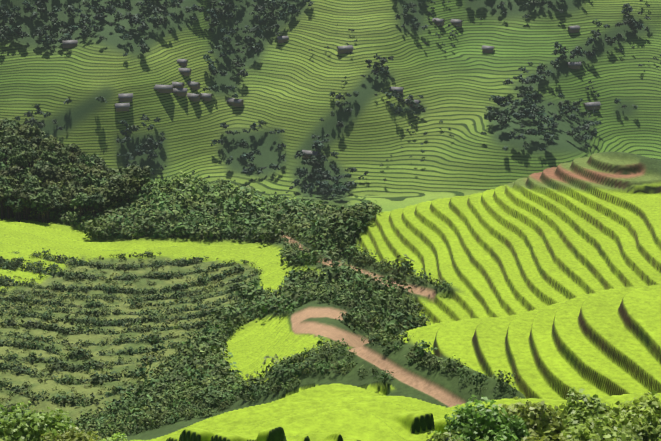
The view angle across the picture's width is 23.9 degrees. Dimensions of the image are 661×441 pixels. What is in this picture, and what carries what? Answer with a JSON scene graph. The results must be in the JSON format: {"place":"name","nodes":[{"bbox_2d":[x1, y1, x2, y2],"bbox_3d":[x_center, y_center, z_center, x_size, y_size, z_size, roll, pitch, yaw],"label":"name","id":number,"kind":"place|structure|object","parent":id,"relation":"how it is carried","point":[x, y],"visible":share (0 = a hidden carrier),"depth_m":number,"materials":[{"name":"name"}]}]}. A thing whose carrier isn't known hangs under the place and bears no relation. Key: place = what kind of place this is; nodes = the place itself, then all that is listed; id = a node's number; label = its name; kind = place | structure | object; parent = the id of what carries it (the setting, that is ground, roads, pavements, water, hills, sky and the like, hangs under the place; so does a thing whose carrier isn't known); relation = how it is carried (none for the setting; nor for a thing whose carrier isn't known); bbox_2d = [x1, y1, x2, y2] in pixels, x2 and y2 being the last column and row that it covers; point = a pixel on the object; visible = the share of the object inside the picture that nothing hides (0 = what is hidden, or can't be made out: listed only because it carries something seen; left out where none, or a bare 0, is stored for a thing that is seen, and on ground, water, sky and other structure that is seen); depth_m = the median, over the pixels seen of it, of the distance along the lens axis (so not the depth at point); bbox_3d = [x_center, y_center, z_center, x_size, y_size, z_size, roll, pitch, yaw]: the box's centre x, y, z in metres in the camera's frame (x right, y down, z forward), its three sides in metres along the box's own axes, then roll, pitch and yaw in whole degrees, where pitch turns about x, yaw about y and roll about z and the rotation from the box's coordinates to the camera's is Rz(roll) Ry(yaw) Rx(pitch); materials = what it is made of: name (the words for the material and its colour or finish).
{"place":"outdoors","nodes":[
{"label":"outdoors","id":0,"kind":"place"},
{"bbox_2d":[0,133,92,185],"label":"trees","id":1,"kind":"object","parent":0,"point":[5,159],"visible":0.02,"depth_m":517.26,"materials":[{"name":"green plant"}]},
{"bbox_2d":[0,184,142,222],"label":"trees","id":2,"kind":"object","parent":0,"point":[18,214],"visible":0.08,"depth_m":454.28,"materials":[{"name":"green plant"}]},
{"bbox_2d":[1,146,272,208],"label":"ground","id":3,"kind":"structure","parent":0,"point":[52,163],"depth_m":512.29,"materials":[{"name":"green plant"}]},
{"bbox_2d":[0,118,141,189],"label":"trees","id":4,"kind":"object","parent":3,"relation":"on","point":[94,167],"visible":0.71,"depth_m":510.44,"materials":[{"name":"green plant"}]},
{"bbox_2d":[0,141,326,206],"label":"trees","id":5,"kind":"object","parent":3,"relation":"on","point":[246,190],"visible":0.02,"depth_m":482.34,"materials":[{"name":"green plant"}]},
{"bbox_2d":[172,82,184,86],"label":"roof","id":6,"kind":"structure","parent":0,"point":[177,84],"depth_m":1004.76,"materials":[{"name":"grey"}]},
{"bbox_2d":[177,59,188,62],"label":"roof","id":7,"kind":"structure","parent":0,"point":[182,60],"depth_m":1025.45,"materials":[{"name":"grey"}]},
{"bbox_2d":[276,36,288,39],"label":"roof","id":8,"kind":"structure","parent":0,"point":[282,37],"depth_m":1074.99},
{"bbox_2d":[302,150,319,155],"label":"roof","id":9,"kind":"structure","parent":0,"point":[308,152],"depth_m":965.85,"materials":[{"name":"grey"}]},
{"bbox_2d":[0,152,660,440],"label":"ground","id":10,"kind":"structure","parent":0,"point":[552,295],"depth_m":279.64,"materials":[{"name":"green plant"}]},
{"bbox_2d":[0,166,150,213],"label":"trees","id":11,"kind":"object","parent":10,"relation":"on","point":[99,195],"visible":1,"depth_m":456.23,"materials":[{"name":"green plant"}]},
{"bbox_2d":[0,248,258,424],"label":"shrub rows","id":12,"kind":"object","parent":10,"relation":"on","point":[13,263],"visible":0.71,"depth_m":316.88,"materials":[{"name":"green plant"}]},
{"bbox_2d":[0,171,519,439],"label":"bushes","id":13,"kind":"object","parent":10,"relation":"on","point":[181,207],"visible":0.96,"depth_m":296.62,"materials":[{"name":"green plant"}]},
{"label":"tree trunks","id":14,"kind":"object","parent":10,"relation":"on","visible":0},
{"bbox_2d":[0,387,660,440],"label":"bushes","id":15,"kind":"object","parent":14,"relation":"on","point":[597,420],"visible":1,"depth_m":84.75,"materials":[{"name":"green plant"}]},
{"bbox_2d":[0,0,660,213],"bbox_3d":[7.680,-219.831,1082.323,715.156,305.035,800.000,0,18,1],"label":"ground","id":16,"kind":"structure","parent":0,"point":[288,86],"depth_m":1017.54,"materials":[{"name":"green plant"}]},
{"bbox_2d":[63,44,76,47],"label":"hut walls","id":17,"kind":"structure","parent":16,"relation":"on","point":[68,45],"depth_m":1018.05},
{"bbox_2d":[61,40,77,44],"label":"roof","id":18,"kind":"structure","parent":17,"relation":"on","point":[69,42],"depth_m":1018.27,"materials":[{"name":"grey"}]},
{"bbox_2d":[116,107,128,111],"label":"hut walls","id":19,"kind":"structure","parent":16,"relation":"on","point":[122,109],"depth_m":971.03,"materials":[{"name":"grey"}]},
{"bbox_2d":[114,103,129,107],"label":"roof","id":20,"kind":"structure","parent":19,"relation":"on","point":[120,105],"depth_m":971.11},
{"bbox_2d":[120,98,131,101],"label":"hut walls","id":21,"kind":"structure","parent":16,"relation":"on","point":[125,99],"depth_m":975.94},
{"bbox_2d":[118,93,132,97],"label":"roof","id":22,"kind":"structure","parent":21,"relation":"on","point":[129,95],"depth_m":975.89,"materials":[{"name":"grey"}]},
{"bbox_2d":[156,87,172,92],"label":"hut walls","id":23,"kind":"structure","parent":16,"relation":"on","point":[165,90],"depth_m":994.14,"materials":[{"name":"grey"}]},
{"bbox_2d":[153,85,173,89],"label":"roof","id":24,"kind":"structure","parent":23,"relation":"on","point":[163,86],"depth_m":994.41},
{"bbox_2d":[173,92,186,95],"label":"hut walls","id":25,"kind":"structure","parent":16,"relation":"on","point":[181,93],"depth_m":1002.19,"materials":[{"name":"grey"}]},
{"bbox_2d":[173,88,187,91],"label":"roof","id":26,"kind":"structure","parent":25,"relation":"on","point":[180,89],"depth_m":1002.77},
{"bbox_2d":[181,70,190,75],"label":"hut walls","id":27,"kind":"structure","parent":16,"relation":"on","point":[186,73],"depth_m":1019.81,"materials":[{"name":"grey"}]},
{"bbox_2d":[178,68,191,71],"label":"roof","id":28,"kind":"structure","parent":27,"relation":"on","point":[184,69],"depth_m":1019.86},
{"bbox_2d":[189,83,199,89],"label":"hut walls","id":29,"kind":"structure","parent":16,"relation":"on","point":[195,87],"depth_m":1015.09,"materials":[{"name":"grey"}]},
{"bbox_2d":[188,81,200,85],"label":"roof","id":30,"kind":"structure","parent":29,"relation":"on","point":[190,83],"depth_m":1015.08,"materials":[{"name":"grey"}]},
{"bbox_2d":[189,95,199,101],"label":"hut walls","id":31,"kind":"structure","parent":16,"relation":"on","point":[196,99],"depth_m":1006.94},
{"bbox_2d":[187,93,200,97],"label":"roof","id":32,"kind":"structure","parent":31,"relation":"on","point":[192,95],"depth_m":1007.00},
{"bbox_2d":[200,95,211,100],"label":"hut walls","id":33,"kind":"structure","parent":16,"relation":"on","point":[206,99],"depth_m":1014.26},
{"bbox_2d":[199,93,212,97],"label":"roof","id":34,"kind":"structure","parent":33,"relation":"on","point":[206,95],"depth_m":1014.02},
{"bbox_2d":[227,100,243,106],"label":"hut walls","id":35,"kind":"structure","parent":16,"relation":"on","point":[241,103],"depth_m":1021.88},
{"bbox_2d":[226,98,243,102],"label":"roof","id":36,"kind":"structure","parent":35,"relation":"on","point":[233,100],"depth_m":1021.97,"materials":[{"name":"grey"}]},
{"bbox_2d":[0,0,650,197],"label":"trees","id":37,"kind":"object","parent":16,"relation":"on","point":[532,112],"visible":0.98,"depth_m":1018.22,"materials":[{"name":"green plant"}]},
{"bbox_2d":[337,48,352,53],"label":"hut walls","id":38,"kind":"structure","parent":16,"relation":"on","point":[343,51],"depth_m":1032.40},
{"bbox_2d":[337,45,353,49],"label":"roof","id":39,"kind":"structure","parent":38,"relation":"on","point":[345,47],"depth_m":1032.07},
{"bbox_2d":[151,0,660,194],"bbox_3d":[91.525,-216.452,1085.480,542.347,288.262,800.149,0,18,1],"label":"trees","id":40,"kind":"object","parent":16,"relation":"on","point":[441,121],"visible":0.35,"depth_m":1044.63,"materials":[{"name":"green plant"}]},
{"bbox_2d":[482,48,493,52],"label":"hut walls","id":41,"kind":"structure","parent":16,"relation":"on","point":[486,51],"depth_m":1080.06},
{"bbox_2d":[481,45,494,49],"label":"roof","id":42,"kind":"structure","parent":41,"relation":"on","point":[488,47],"depth_m":1079.52,"materials":[{"name":"grey"}]},
{"bbox_2d":[568,27,578,32],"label":"hut walls","id":43,"kind":"structure","parent":16,"relation":"on","point":[573,30],"depth_m":1097.71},
{"bbox_2d":[567,25,580,29],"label":"hut roof","id":44,"kind":"structure","parent":43,"relation":"on","point":[575,27],"depth_m":1097.60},
{"bbox_2d":[568,66,579,68],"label":"hut walls","id":45,"kind":"structure","parent":16,"relation":"on","point":[574,67],"depth_m":1059.91,"materials":[{"name":"grey"}]},
{"bbox_2d":[567,62,580,65],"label":"hut roof","id":46,"kind":"structure","parent":45,"relation":"on","point":[574,63],"depth_m":1059.74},
{"bbox_2d":[584,103,599,109],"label":"hut walls","id":47,"kind":"structure","parent":16,"relation":"on","point":[592,107],"depth_m":1038.48,"materials":[{"name":"grey"}]},
{"bbox_2d":[583,102,601,106],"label":"hut roof","id":48,"kind":"structure","parent":47,"relation":"on","point":[588,104],"depth_m":1038.62,"materials":[{"name":"grey"}]},
{"bbox_2d":[389,86,403,90],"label":"roof","id":49,"kind":"structure","parent":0,"point":[396,88],"depth_m":1015.37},
{"bbox_2d":[432,18,444,22],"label":"roof","id":50,"kind":"structure","parent":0,"point":[439,20],"depth_m":1092.73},
{"bbox_2d":[450,19,462,22],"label":"roof","id":51,"kind":"structure","parent":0,"point":[455,21],"depth_m":1104.43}
]}

